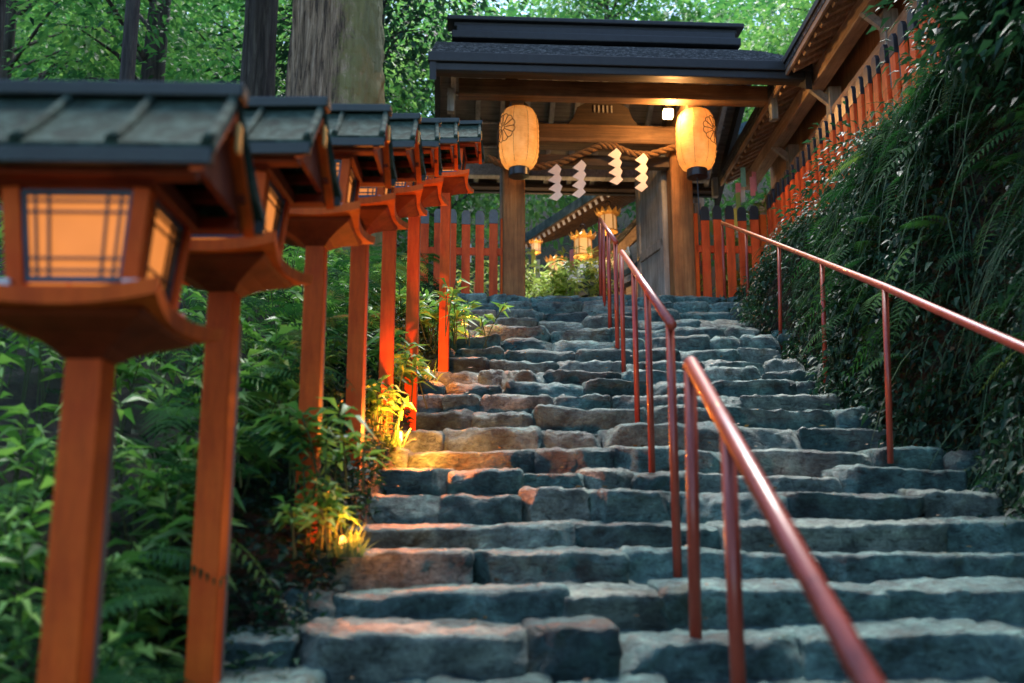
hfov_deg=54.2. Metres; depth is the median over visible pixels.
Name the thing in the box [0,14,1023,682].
ground
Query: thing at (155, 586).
bank ferns
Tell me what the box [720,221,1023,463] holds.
handrail
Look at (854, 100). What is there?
picket fence
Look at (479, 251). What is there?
picket fence
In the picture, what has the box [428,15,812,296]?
shrine gate
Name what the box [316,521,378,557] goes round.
grass tuft
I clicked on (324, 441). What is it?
bamboo bush
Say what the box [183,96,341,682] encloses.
post lantern
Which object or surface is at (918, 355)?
moss
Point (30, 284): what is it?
window
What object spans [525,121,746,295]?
shrine hall
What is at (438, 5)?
broadleaf tree
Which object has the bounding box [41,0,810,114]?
sky
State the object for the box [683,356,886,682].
handrail
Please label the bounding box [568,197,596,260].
hanging lantern
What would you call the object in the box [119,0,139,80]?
slender tree
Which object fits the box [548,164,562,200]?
paper streamer
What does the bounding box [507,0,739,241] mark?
maple tree
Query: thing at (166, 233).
window
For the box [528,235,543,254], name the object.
hanging lantern
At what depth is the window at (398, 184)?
5.93 m
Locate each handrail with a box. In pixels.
[598,217,619,348]
[619,249,681,577]
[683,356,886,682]
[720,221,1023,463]
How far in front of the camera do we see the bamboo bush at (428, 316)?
8.17 m
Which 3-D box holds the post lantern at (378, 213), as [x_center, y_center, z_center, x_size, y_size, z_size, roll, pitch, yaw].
[-0.766,-0.050,4.955,0.604,2.285,0.490,0,-11,1]
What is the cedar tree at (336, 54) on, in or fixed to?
on the courtyard
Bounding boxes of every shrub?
[768,101,893,241]
[863,0,1023,113]
[877,3,978,110]
[948,0,1023,126]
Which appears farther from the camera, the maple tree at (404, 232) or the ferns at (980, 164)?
the maple tree at (404, 232)
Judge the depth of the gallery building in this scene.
12.59 m
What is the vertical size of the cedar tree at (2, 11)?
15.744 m
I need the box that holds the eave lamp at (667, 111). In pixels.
[663,105,672,118]
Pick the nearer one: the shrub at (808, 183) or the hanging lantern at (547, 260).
the shrub at (808, 183)
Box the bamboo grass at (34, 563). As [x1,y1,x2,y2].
[0,200,426,682]
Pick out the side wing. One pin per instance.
(626, 237)
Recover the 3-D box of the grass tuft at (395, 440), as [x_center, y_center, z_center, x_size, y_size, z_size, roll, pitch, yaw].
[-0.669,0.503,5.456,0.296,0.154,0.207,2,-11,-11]
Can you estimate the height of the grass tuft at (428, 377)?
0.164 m
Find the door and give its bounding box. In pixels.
[635,154,669,296]
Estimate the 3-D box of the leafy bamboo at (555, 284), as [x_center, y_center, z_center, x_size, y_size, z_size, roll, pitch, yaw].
[0.597,-0.611,15.617,2.328,2.049,1.728,-5,-12,25]
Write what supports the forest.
on the ground at (34, 400)
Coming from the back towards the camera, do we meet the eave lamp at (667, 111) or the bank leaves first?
the eave lamp at (667, 111)
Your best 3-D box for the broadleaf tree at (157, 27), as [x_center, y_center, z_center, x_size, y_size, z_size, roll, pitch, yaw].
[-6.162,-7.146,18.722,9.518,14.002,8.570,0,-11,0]
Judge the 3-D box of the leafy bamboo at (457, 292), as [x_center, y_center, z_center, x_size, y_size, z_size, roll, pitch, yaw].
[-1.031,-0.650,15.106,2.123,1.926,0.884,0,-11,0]
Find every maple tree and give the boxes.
[0,0,224,204]
[35,0,461,243]
[384,0,570,295]
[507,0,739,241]
[712,0,813,236]
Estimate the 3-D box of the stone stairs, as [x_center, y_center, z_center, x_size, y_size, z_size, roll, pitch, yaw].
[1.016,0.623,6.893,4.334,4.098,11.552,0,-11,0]
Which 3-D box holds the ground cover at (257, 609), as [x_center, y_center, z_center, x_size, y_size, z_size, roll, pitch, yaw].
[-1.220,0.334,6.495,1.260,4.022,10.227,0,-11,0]
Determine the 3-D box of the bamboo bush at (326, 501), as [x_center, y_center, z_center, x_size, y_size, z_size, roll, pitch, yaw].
[-0.728,0.615,3.749,0.325,0.392,0.534,0,-11,0]
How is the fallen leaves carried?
on the stone stairs
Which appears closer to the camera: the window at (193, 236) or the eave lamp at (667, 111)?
the window at (193, 236)
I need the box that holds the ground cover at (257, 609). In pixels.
[2,281,453,682]
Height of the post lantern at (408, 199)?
2.285 m
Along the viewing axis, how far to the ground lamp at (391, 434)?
5.50 m
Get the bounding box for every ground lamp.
[322,535,345,566]
[384,431,401,451]
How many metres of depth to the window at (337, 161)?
4.08 m
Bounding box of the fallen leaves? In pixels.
[337,73,1023,680]
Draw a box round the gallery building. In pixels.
[718,0,930,214]
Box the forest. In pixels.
[12,0,814,278]
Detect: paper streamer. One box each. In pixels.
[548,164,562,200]
[572,160,585,197]
[608,148,622,184]
[635,153,647,191]
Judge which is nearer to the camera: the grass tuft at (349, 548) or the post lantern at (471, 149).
the grass tuft at (349, 548)
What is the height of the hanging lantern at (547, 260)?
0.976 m
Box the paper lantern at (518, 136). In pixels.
[498,103,538,179]
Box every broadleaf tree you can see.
[2,0,291,95]
[152,0,533,241]
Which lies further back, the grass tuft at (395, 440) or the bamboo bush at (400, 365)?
the bamboo bush at (400, 365)
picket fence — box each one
[420,209,502,295]
[693,205,767,296]
[766,0,965,251]
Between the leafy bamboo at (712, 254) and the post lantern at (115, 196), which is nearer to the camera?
the post lantern at (115, 196)
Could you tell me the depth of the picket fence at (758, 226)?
13.67 m
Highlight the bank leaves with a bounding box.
[718,47,1023,518]
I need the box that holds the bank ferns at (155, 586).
[0,242,439,682]
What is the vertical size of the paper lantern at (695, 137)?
1.712 m
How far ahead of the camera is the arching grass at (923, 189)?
6.15 m
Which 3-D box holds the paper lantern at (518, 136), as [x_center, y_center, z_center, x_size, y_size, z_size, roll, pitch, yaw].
[0.089,-2.744,13.190,0.536,1.210,0.534,0,-11,0]
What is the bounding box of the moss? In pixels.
[719,61,1023,513]
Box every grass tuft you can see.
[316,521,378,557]
[376,421,410,447]
[418,359,441,381]
[425,339,453,353]
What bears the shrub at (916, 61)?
on the ground at (34, 400)
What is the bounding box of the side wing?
[597,200,694,297]
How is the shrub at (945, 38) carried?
on the ground at (34, 400)
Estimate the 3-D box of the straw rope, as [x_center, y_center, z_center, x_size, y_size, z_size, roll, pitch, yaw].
[1.065,-2.543,13.704,2.829,0.455,0.108,1,-11,-3]
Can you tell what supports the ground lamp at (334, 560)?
on the ground at (34, 400)
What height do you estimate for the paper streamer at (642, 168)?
0.558 m
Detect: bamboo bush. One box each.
[235,397,394,493]
[268,455,363,559]
[338,375,415,432]
[366,329,437,407]
[395,278,513,351]
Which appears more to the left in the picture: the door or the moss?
the door
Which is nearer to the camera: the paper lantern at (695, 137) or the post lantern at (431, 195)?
the post lantern at (431, 195)
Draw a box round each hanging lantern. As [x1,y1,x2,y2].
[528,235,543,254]
[544,227,567,275]
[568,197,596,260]
[594,184,621,235]
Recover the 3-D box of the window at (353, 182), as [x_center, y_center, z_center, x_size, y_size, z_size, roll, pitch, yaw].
[-0.688,-0.621,4.204,0.037,0.194,0.237,0,-11,-1]
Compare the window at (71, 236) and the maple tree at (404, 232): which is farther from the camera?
the maple tree at (404, 232)
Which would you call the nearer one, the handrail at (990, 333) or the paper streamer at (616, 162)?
the handrail at (990, 333)
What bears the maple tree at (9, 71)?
on the ground at (34, 400)
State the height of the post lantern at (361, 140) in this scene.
2.285 m
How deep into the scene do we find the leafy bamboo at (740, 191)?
14.63 m
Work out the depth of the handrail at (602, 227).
9.79 m
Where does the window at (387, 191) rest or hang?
in the post lantern at (378, 213)
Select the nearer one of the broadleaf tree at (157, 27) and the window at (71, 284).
the window at (71, 284)
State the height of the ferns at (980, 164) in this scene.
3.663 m
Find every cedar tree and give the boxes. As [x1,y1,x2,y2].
[0,0,92,74]
[240,0,278,96]
[283,0,384,269]
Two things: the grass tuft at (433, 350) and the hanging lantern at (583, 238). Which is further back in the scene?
the hanging lantern at (583, 238)
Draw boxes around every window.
[21,189,132,283]
[30,284,65,284]
[71,284,102,284]
[144,198,183,302]
[191,235,241,238]
[264,180,284,241]
[335,159,341,179]
[347,167,356,202]
[358,187,376,197]
[385,187,391,193]
[395,182,405,187]
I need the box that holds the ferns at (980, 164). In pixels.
[770,0,1023,534]
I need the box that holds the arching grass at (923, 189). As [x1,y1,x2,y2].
[731,2,1023,489]
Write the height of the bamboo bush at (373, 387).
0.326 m
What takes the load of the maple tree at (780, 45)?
on the ground at (34, 400)
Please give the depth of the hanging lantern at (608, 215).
16.19 m
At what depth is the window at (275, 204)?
3.12 m
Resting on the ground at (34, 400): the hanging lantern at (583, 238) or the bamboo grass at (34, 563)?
the bamboo grass at (34, 563)
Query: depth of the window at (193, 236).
2.95 m
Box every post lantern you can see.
[0,80,265,682]
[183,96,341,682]
[284,104,396,543]
[345,113,425,484]
[378,118,442,432]
[404,118,461,430]
[438,120,484,371]
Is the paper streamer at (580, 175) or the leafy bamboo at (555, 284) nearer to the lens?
the paper streamer at (580, 175)
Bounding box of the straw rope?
[487,142,675,170]
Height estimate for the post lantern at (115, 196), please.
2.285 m
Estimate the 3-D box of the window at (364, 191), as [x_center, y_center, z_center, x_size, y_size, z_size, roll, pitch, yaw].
[-0.768,-0.809,4.979,0.237,0.194,0.037,0,-11,1]
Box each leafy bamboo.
[401,240,488,293]
[471,244,619,297]
[698,220,751,296]
[710,167,768,291]
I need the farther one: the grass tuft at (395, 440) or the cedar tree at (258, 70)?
the cedar tree at (258, 70)
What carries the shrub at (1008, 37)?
on the ground at (34, 400)
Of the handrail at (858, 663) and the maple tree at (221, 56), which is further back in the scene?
the maple tree at (221, 56)
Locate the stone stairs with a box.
[163,293,1023,682]

